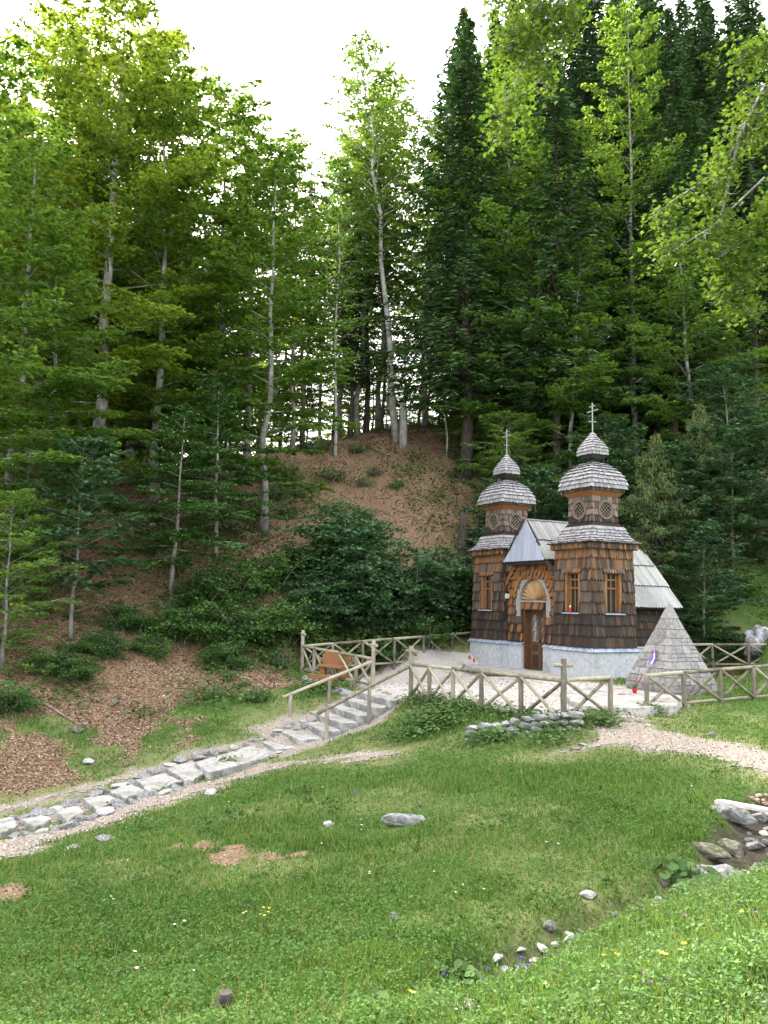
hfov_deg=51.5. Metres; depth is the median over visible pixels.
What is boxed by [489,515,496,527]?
round window
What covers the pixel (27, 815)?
edging stone
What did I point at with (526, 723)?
dry stone wall
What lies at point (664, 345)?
beech tree
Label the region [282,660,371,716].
handrail
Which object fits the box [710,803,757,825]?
rock
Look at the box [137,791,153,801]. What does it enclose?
edging stone
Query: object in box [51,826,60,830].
edging stone
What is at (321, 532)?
hazel shrub
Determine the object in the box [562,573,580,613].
window
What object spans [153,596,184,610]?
seedling bush
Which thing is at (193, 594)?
shrub
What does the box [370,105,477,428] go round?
beech tree
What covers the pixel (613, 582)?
window
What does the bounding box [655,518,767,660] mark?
maple tree
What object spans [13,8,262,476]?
beech tree
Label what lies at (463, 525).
split stump
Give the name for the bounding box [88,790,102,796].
edging stone
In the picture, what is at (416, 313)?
beech tree
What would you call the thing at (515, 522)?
round window
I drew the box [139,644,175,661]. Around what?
seedling bush
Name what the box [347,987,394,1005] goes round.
butterbur
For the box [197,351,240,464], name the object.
spruce tree
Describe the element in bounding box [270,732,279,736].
edging stone
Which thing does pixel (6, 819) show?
edging stone
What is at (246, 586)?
shrub
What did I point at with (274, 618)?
shrub
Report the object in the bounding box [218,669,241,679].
seedling bush
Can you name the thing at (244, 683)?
seedling bush
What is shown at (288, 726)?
edging stone
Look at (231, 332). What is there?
spruce tree
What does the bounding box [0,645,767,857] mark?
gravel chips
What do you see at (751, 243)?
field maple
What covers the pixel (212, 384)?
fir tree
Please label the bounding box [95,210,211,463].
beech tree
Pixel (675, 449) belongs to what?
maple tree
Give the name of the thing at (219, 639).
seedling bush
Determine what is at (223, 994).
stake
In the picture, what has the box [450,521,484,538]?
seedling bush
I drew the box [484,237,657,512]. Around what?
beech tree
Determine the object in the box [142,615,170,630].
seedling bush
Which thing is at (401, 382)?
spruce tree
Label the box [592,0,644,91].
spruce tree
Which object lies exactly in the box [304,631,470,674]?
log fence
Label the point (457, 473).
seedling bush
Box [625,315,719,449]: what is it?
beech tree
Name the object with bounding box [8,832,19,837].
edging stone
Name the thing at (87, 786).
gravel path
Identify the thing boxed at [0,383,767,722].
undergrowth
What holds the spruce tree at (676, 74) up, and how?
on the ground at (740, 619)
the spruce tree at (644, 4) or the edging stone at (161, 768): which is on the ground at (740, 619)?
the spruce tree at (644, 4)
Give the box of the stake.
[212,989,231,1017]
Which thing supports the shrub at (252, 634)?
on the ground at (740, 619)
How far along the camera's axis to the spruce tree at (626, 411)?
48.55 m
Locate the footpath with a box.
[560,716,767,770]
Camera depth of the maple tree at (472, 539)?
35.52 m
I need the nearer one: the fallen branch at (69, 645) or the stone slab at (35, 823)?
the stone slab at (35, 823)
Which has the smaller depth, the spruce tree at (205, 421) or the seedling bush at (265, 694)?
the seedling bush at (265, 694)
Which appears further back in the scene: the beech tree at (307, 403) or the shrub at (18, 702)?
the beech tree at (307, 403)
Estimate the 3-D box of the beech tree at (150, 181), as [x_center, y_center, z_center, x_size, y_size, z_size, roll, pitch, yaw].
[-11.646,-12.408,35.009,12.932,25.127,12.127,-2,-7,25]
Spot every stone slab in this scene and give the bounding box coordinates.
[0,820,16,837]
[19,815,50,829]
[56,806,83,822]
[83,795,115,812]
[110,784,144,801]
[135,774,182,791]
[165,761,202,784]
[195,745,276,779]
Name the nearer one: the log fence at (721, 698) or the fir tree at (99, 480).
the log fence at (721, 698)
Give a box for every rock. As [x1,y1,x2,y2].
[67,844,79,850]
[70,725,84,733]
[83,758,94,763]
[95,834,115,840]
[108,700,119,706]
[205,788,216,795]
[323,820,334,826]
[381,813,425,826]
[389,912,399,919]
[499,965,510,973]
[529,957,538,963]
[543,920,556,932]
[562,932,575,943]
[691,841,731,859]
[696,864,740,883]
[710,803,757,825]
[714,799,767,812]
[717,838,743,858]
[746,841,761,850]
[751,812,767,822]
[759,830,767,836]
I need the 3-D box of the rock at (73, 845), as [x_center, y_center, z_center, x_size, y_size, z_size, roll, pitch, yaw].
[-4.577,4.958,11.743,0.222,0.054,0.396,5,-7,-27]
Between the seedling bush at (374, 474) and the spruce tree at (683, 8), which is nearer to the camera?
the seedling bush at (374, 474)
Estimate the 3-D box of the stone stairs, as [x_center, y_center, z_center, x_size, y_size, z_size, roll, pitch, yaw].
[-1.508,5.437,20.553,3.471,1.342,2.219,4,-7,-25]
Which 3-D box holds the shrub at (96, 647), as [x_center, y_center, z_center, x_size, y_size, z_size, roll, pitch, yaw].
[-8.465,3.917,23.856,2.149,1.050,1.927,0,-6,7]
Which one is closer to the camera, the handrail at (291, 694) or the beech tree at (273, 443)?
the handrail at (291, 694)
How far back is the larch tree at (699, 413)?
35.23 m
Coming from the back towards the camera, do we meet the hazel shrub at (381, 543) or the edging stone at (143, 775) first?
the hazel shrub at (381, 543)
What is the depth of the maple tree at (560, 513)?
34.03 m
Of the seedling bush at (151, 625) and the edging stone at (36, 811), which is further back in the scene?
the seedling bush at (151, 625)
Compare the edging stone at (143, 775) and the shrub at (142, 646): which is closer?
the edging stone at (143, 775)
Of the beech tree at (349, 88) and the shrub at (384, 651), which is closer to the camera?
the shrub at (384, 651)
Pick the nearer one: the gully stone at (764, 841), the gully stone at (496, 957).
the gully stone at (496, 957)
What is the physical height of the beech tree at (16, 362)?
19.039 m
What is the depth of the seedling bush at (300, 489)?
38.63 m
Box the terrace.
[358,647,687,717]
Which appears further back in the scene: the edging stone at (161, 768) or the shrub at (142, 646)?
the shrub at (142, 646)
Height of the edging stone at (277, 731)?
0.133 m
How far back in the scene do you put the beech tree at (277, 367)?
53.85 m
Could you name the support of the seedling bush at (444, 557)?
on the ground at (740, 619)
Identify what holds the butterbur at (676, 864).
on the ground at (740, 619)
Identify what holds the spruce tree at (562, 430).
on the ground at (740, 619)
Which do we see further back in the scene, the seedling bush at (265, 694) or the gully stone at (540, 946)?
the seedling bush at (265, 694)
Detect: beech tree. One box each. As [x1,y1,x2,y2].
[0,0,177,473]
[0,0,266,506]
[0,35,130,560]
[0,44,54,484]
[0,104,126,573]
[0,183,98,460]
[0,185,75,463]
[0,221,153,556]
[4,138,160,469]
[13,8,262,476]
[41,45,292,500]
[56,263,179,467]
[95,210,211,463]
[118,243,246,464]
[122,75,328,473]
[171,127,362,535]
[184,361,327,454]
[187,107,327,471]
[234,266,278,444]
[251,385,315,448]
[252,224,297,454]
[252,268,308,445]
[259,353,344,447]
[262,131,344,454]
[288,156,380,457]
[294,202,372,439]
[296,125,402,436]
[301,105,419,436]
[305,345,337,438]
[313,366,385,439]
[318,29,437,441]
[323,348,433,433]
[332,61,437,428]
[332,315,373,416]
[340,281,389,431]
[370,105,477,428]
[370,216,416,422]
[370,293,412,426]
[370,379,434,425]
[391,219,431,421]
[398,395,440,422]
[401,235,447,420]
[410,314,439,418]
[411,363,452,422]
[417,285,462,457]
[423,53,616,470]
[424,262,636,505]
[453,409,562,531]
[454,226,514,446]
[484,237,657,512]
[549,0,711,498]
[559,414,651,536]
[577,145,724,439]
[603,207,767,516]
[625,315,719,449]
[637,295,767,463]
[685,27,767,399]
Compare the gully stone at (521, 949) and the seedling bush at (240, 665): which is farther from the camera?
the seedling bush at (240, 665)
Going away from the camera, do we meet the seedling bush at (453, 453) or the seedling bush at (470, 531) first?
the seedling bush at (470, 531)
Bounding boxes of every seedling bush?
[31,600,56,612]
[53,641,77,653]
[59,608,85,619]
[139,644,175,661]
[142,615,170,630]
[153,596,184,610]
[192,681,234,698]
[206,636,238,649]
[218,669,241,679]
[225,643,254,655]
[229,464,258,471]
[230,659,247,670]
[231,678,253,688]
[241,686,274,703]
[242,503,273,519]
[253,688,275,698]
[256,484,289,501]
[261,648,296,665]
[264,655,291,669]
[270,502,305,518]
[288,488,308,497]
[298,437,333,452]
[313,464,347,482]
[316,440,331,449]
[319,497,348,511]
[342,440,370,454]
[351,476,380,487]
[356,507,380,518]
[365,466,389,476]
[382,479,404,489]
[426,552,455,567]
[435,444,476,459]
[444,465,472,479]
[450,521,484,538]
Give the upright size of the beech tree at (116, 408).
17.243 m
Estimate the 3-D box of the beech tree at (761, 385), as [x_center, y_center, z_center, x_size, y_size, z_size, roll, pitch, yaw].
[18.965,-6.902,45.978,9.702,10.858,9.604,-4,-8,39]
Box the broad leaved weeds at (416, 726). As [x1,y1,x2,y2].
[215,592,674,764]
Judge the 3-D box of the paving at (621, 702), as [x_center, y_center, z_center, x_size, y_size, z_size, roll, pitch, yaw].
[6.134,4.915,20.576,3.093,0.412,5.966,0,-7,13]
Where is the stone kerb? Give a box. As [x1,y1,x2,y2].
[462,664,513,676]
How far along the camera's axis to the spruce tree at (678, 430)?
47.20 m
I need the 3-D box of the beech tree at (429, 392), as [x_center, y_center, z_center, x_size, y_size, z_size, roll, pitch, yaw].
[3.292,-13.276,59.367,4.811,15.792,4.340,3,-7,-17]
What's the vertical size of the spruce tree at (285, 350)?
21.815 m
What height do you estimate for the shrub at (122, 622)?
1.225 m
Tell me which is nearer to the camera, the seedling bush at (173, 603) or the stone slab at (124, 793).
the stone slab at (124, 793)
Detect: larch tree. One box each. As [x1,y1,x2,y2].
[618,431,716,586]
[657,403,758,543]
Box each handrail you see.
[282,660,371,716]
[316,664,409,739]
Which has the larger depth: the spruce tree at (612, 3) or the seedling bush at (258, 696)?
the spruce tree at (612, 3)
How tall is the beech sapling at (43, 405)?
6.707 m
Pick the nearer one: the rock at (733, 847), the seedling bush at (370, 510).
the rock at (733, 847)
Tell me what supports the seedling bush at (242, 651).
on the ground at (740, 619)
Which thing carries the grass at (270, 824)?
on the ground at (740, 619)
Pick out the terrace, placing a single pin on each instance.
(446, 657)
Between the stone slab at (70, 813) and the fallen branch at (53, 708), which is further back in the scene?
the fallen branch at (53, 708)
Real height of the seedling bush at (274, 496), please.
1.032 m
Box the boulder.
[743,624,767,661]
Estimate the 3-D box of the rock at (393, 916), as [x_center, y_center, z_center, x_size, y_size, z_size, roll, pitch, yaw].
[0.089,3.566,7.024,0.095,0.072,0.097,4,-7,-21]
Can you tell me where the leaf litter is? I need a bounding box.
[0,424,549,900]
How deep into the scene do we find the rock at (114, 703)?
22.07 m
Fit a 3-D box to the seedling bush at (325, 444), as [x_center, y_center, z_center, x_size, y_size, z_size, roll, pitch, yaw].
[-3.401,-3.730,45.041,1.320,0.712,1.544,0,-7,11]
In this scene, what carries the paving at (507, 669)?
on the ground at (740, 619)
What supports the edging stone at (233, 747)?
on the ground at (740, 619)
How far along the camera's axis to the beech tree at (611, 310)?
48.18 m
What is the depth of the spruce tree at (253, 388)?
52.20 m
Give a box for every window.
[478,576,492,610]
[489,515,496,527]
[511,515,520,527]
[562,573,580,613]
[574,502,583,517]
[600,502,611,517]
[604,573,625,614]
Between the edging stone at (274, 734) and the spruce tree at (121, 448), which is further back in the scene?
the spruce tree at (121, 448)
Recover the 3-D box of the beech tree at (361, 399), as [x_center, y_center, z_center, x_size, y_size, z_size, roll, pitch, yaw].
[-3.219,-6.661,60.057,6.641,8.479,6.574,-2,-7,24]
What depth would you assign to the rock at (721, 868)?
8.32 m
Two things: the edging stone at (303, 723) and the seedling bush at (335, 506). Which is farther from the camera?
the seedling bush at (335, 506)
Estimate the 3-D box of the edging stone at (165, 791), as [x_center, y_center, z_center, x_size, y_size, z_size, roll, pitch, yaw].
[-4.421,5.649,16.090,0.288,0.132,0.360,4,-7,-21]
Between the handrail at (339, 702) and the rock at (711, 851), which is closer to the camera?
the rock at (711, 851)
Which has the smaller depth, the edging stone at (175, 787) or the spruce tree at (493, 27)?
the edging stone at (175, 787)
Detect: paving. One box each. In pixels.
[465,664,572,677]
[560,685,681,715]
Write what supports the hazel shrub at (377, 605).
on the ground at (740, 619)
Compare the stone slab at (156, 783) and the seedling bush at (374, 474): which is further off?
the seedling bush at (374, 474)
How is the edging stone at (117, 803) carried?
on the ground at (740, 619)
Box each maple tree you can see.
[451,477,538,565]
[471,464,568,524]
[541,413,671,545]
[543,466,652,553]
[628,440,737,573]
[654,356,767,534]
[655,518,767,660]
[670,423,767,569]
[712,409,767,561]
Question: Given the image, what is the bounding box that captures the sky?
[0,0,767,464]
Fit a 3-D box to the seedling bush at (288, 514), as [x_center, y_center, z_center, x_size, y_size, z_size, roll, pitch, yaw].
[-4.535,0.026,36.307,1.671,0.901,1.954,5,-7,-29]
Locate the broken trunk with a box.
[399,402,406,447]
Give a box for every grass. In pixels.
[0,520,767,1023]
[397,860,767,1023]
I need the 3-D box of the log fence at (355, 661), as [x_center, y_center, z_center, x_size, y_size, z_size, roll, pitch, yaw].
[-1.545,4.627,24.782,0.155,1.676,5.582,5,-7,-28]
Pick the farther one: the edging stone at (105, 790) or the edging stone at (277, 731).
the edging stone at (277, 731)
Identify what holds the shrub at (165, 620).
on the ground at (740, 619)
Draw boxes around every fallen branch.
[42,701,74,722]
[53,633,85,656]
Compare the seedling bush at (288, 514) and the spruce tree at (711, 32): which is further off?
the spruce tree at (711, 32)
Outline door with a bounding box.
[523,610,544,670]
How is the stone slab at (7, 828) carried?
on the ground at (740, 619)
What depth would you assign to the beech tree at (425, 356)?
56.05 m
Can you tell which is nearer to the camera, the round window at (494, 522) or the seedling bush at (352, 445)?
the round window at (494, 522)
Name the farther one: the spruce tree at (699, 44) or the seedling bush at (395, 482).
the spruce tree at (699, 44)
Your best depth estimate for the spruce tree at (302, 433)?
45.93 m
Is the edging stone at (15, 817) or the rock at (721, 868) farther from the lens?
the edging stone at (15, 817)
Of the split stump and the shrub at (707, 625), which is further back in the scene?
the split stump
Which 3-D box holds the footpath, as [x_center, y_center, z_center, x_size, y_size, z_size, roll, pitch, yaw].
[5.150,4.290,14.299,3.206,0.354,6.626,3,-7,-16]
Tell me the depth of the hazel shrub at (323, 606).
29.17 m
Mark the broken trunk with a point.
(403, 431)
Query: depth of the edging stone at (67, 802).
16.17 m
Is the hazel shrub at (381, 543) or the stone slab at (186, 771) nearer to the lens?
the stone slab at (186, 771)
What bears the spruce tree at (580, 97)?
on the ground at (740, 619)
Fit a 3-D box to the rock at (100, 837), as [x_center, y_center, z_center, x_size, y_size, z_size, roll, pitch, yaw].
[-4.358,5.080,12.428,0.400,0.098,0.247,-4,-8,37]
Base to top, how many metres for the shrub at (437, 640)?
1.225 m
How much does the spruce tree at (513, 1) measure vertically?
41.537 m
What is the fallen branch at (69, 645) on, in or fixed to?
on the ground at (740, 619)
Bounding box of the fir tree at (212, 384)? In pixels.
[133,371,294,561]
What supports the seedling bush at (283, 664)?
on the ground at (740, 619)
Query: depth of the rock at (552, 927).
6.83 m
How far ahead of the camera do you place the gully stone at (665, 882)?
7.93 m
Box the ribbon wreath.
[648,649,656,665]
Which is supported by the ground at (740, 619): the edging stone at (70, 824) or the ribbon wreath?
the edging stone at (70, 824)
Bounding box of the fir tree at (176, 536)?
[97,409,255,601]
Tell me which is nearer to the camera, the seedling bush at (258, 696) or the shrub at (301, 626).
the seedling bush at (258, 696)
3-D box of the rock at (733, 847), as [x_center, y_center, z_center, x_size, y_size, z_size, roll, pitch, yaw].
[4.016,3.881,9.209,0.252,0.157,0.381,6,-8,-36]
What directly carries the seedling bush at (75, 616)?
on the ground at (740, 619)
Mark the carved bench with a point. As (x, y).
(331, 659)
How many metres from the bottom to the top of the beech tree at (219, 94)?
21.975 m
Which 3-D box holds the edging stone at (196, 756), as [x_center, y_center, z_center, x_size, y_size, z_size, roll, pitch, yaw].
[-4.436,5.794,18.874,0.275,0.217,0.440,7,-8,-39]
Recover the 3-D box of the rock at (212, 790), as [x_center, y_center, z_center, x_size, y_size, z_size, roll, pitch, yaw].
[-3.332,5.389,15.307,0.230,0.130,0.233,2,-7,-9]
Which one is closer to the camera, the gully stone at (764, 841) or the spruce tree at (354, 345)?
the gully stone at (764, 841)
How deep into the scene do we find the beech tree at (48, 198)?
27.77 m
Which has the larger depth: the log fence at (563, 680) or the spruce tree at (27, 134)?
the spruce tree at (27, 134)
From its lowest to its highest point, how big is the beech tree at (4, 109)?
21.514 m
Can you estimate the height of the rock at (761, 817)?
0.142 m
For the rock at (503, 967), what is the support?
on the ground at (740, 619)
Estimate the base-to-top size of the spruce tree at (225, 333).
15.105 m
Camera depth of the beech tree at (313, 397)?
52.88 m
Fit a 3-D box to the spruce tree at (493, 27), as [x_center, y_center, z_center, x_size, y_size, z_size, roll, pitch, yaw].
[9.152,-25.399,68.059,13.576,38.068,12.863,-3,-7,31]
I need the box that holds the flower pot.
[630,676,641,692]
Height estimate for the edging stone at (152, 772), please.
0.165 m
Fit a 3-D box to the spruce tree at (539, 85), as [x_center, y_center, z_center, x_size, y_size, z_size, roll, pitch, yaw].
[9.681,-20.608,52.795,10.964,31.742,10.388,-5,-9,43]
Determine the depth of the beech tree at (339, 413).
49.76 m
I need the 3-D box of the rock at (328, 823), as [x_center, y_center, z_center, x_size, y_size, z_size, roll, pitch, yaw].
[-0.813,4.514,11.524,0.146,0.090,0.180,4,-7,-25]
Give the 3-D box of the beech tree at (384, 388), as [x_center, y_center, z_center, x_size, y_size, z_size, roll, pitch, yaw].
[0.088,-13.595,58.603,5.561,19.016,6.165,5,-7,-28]
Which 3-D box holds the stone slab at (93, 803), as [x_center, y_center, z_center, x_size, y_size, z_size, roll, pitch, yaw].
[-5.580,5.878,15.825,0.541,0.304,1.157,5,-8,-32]
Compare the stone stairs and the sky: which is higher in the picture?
the sky
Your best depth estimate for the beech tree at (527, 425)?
41.29 m
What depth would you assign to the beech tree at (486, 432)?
47.33 m
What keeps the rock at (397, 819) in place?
on the ground at (740, 619)
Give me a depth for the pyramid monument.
21.59 m
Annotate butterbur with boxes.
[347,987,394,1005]
[427,958,484,993]
[480,725,512,740]
[642,852,721,891]
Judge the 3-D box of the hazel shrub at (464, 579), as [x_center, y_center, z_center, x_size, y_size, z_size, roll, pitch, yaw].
[2.186,3.218,32.661,4.742,3.823,5.098,7,-9,-44]
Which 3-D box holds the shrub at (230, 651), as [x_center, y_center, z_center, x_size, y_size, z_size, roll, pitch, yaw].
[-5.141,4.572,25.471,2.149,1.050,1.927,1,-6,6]
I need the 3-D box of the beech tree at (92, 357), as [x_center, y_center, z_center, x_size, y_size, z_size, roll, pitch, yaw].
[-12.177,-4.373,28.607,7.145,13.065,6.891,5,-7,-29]
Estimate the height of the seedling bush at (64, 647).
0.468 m
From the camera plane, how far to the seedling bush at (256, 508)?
34.76 m
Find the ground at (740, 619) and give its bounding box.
[0,369,767,1023]
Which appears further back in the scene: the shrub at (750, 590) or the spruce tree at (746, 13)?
the spruce tree at (746, 13)
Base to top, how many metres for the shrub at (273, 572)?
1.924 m
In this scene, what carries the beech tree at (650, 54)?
on the ground at (740, 619)
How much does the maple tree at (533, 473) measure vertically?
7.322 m
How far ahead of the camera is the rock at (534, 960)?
6.43 m
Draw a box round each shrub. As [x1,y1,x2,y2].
[0,680,46,715]
[16,647,75,676]
[37,649,105,683]
[68,624,137,659]
[82,595,156,633]
[126,628,176,657]
[128,603,218,644]
[147,598,236,646]
[153,572,248,613]
[173,598,255,645]
[179,558,278,605]
[189,640,252,670]
[195,597,290,647]
[222,594,309,649]
[228,548,325,596]
[256,596,332,644]
[264,540,335,583]
[272,503,388,594]
[275,569,361,634]
[303,500,406,583]
[319,543,429,633]
[343,539,471,633]
[359,631,418,666]
[399,617,458,648]
[405,544,473,625]
[454,558,473,613]
[675,603,733,636]
[690,624,745,662]
[709,566,767,600]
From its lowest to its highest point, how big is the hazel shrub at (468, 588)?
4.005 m
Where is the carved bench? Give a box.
[307,651,350,680]
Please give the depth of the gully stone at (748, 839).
9.51 m
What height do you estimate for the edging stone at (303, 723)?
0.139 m
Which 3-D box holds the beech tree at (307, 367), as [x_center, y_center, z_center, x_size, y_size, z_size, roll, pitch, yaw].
[-4.988,-7.805,34.994,8.390,18.307,7.773,1,-6,4]
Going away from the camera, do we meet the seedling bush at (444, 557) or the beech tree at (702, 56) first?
the seedling bush at (444, 557)
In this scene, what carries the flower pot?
on the paving at (621, 702)
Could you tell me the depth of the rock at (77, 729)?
20.36 m
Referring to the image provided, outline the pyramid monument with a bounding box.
[626,602,717,695]
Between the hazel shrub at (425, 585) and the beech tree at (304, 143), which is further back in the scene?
the beech tree at (304, 143)
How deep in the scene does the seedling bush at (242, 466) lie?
40.44 m
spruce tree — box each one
[6,92,30,274]
[115,403,166,464]
[173,234,253,407]
[178,228,265,454]
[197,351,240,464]
[229,332,260,453]
[257,227,321,446]
[277,179,336,448]
[296,345,324,436]
[309,212,369,438]
[315,215,387,437]
[334,123,404,432]
[364,16,576,485]
[390,6,515,417]
[394,332,412,421]
[419,11,529,317]
[435,272,509,421]
[450,1,599,424]
[474,53,644,520]
[491,0,544,287]
[499,0,654,429]
[529,239,616,448]
[567,0,759,450]
[571,0,649,398]
[583,6,767,487]
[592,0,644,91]
[593,271,679,442]
[629,0,656,325]
[642,390,717,438]
[649,281,748,456]
[650,0,767,427]
[671,0,732,191]
[686,0,767,480]
[699,3,733,119]
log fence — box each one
[299,630,377,688]
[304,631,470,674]
[405,646,612,720]
[644,664,767,707]
[693,643,766,673]
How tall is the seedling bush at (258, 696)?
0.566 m
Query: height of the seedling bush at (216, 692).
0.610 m
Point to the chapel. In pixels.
(592, 565)
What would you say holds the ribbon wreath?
hanging from the pyramid monument
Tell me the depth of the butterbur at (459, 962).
5.83 m
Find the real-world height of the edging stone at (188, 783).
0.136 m
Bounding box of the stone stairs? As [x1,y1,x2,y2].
[261,690,403,751]
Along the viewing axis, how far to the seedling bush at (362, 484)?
40.91 m
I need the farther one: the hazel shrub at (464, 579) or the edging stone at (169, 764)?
the hazel shrub at (464, 579)
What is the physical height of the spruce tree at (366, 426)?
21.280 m
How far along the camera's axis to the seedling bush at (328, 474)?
41.01 m
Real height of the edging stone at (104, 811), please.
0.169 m
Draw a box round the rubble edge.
[301,675,360,698]
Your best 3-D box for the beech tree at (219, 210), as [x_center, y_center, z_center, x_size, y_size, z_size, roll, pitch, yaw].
[-10.319,-10.826,36.238,10.461,21.816,10.845,-4,-8,39]
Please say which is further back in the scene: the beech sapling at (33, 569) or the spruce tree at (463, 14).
the spruce tree at (463, 14)
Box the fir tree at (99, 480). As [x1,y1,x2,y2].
[3,433,157,640]
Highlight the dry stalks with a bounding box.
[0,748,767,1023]
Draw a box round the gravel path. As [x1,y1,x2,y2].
[0,716,403,856]
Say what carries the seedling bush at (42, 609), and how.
on the ground at (740, 619)
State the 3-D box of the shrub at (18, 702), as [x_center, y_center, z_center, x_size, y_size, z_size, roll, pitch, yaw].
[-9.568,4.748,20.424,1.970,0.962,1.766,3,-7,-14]
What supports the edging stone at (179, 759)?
on the ground at (740, 619)
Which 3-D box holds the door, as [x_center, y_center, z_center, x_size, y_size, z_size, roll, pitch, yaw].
[5.331,4.438,27.604,0.330,2.200,1.200,5,-7,-27]
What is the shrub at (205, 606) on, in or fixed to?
on the ground at (740, 619)
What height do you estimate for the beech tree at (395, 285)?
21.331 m
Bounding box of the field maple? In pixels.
[465,0,767,338]
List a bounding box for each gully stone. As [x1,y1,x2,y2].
[492,954,503,961]
[517,947,526,951]
[537,942,547,952]
[551,941,558,947]
[580,890,596,898]
[657,877,669,886]
[744,837,761,843]
[761,839,767,845]
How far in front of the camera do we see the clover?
6.52 m
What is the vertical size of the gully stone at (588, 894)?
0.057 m
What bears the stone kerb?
on the ground at (740, 619)
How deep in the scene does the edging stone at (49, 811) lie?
15.62 m
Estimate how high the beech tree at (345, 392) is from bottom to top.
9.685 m
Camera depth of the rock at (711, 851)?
8.81 m
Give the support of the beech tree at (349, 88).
on the ground at (740, 619)
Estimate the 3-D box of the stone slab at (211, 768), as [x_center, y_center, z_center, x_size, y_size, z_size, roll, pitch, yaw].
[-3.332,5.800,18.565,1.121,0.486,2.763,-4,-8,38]
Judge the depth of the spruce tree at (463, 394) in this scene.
53.53 m
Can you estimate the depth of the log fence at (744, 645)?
29.56 m
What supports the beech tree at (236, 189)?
on the ground at (740, 619)
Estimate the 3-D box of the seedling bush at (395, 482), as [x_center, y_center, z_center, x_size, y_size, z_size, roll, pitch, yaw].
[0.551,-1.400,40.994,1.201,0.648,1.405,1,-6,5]
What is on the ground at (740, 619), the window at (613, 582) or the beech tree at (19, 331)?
the beech tree at (19, 331)
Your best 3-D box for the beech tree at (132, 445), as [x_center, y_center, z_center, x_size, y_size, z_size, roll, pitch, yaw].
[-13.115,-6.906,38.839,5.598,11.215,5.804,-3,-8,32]
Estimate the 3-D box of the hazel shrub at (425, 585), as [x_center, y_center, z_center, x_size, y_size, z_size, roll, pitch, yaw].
[0.545,2.913,30.786,5.098,3.823,4.742,-2,-7,28]
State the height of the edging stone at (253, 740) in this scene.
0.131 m
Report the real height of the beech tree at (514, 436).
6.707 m
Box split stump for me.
[457,512,471,563]
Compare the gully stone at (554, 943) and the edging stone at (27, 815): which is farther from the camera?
the edging stone at (27, 815)
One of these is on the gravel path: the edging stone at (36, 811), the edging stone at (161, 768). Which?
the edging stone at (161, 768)
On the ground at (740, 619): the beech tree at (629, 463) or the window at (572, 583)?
the beech tree at (629, 463)
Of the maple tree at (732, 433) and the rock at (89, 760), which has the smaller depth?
the rock at (89, 760)
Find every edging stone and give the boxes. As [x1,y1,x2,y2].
[0,817,14,823]
[8,815,20,819]
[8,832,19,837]
[18,813,30,818]
[22,831,34,835]
[30,807,46,816]
[35,828,48,833]
[44,808,56,815]
[50,805,63,809]
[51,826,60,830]
[59,820,80,828]
[60,799,78,807]
[74,815,94,821]
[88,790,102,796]
[96,806,113,815]
[97,787,111,792]
[111,782,127,787]
[111,798,127,808]
[125,779,134,785]
[128,798,137,804]
[133,773,151,778]
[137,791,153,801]
[146,769,158,774]
[153,766,168,771]
[158,788,172,794]
[163,763,176,766]
[171,755,187,763]
[171,784,183,790]
[183,780,194,786]
[191,751,205,760]
[202,748,218,755]
[230,744,238,749]
[248,738,258,741]
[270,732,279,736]
[272,729,283,732]
[282,724,292,728]
[283,721,295,725]
[300,721,309,725]
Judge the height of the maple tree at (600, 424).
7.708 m
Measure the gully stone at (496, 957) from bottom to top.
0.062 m
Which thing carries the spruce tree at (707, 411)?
on the ground at (740, 619)
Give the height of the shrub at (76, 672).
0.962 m
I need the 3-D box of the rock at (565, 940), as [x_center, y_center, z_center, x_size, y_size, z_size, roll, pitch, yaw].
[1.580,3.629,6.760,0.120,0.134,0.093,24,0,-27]
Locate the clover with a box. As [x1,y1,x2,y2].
[0,697,767,1023]
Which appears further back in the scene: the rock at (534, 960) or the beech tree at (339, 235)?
the beech tree at (339, 235)
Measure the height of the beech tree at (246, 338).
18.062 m
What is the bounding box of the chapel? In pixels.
[467,403,682,679]
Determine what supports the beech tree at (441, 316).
on the ground at (740, 619)
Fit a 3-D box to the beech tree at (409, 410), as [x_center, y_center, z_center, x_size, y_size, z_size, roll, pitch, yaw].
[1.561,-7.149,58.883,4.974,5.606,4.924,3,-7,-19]
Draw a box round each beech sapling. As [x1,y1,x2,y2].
[0,395,113,590]
[0,487,87,674]
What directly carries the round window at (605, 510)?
in the chapel
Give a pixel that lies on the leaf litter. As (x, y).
(148, 686)
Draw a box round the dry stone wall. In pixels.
[464,711,584,742]
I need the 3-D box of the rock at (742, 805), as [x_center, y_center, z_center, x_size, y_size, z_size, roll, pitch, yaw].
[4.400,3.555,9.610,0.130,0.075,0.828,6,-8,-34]
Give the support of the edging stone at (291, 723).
on the ground at (740, 619)
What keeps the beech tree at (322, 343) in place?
on the ground at (740, 619)
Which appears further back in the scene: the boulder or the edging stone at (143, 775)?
the boulder
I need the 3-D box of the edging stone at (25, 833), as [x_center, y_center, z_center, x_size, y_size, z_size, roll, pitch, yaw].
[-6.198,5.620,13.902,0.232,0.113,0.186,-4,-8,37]

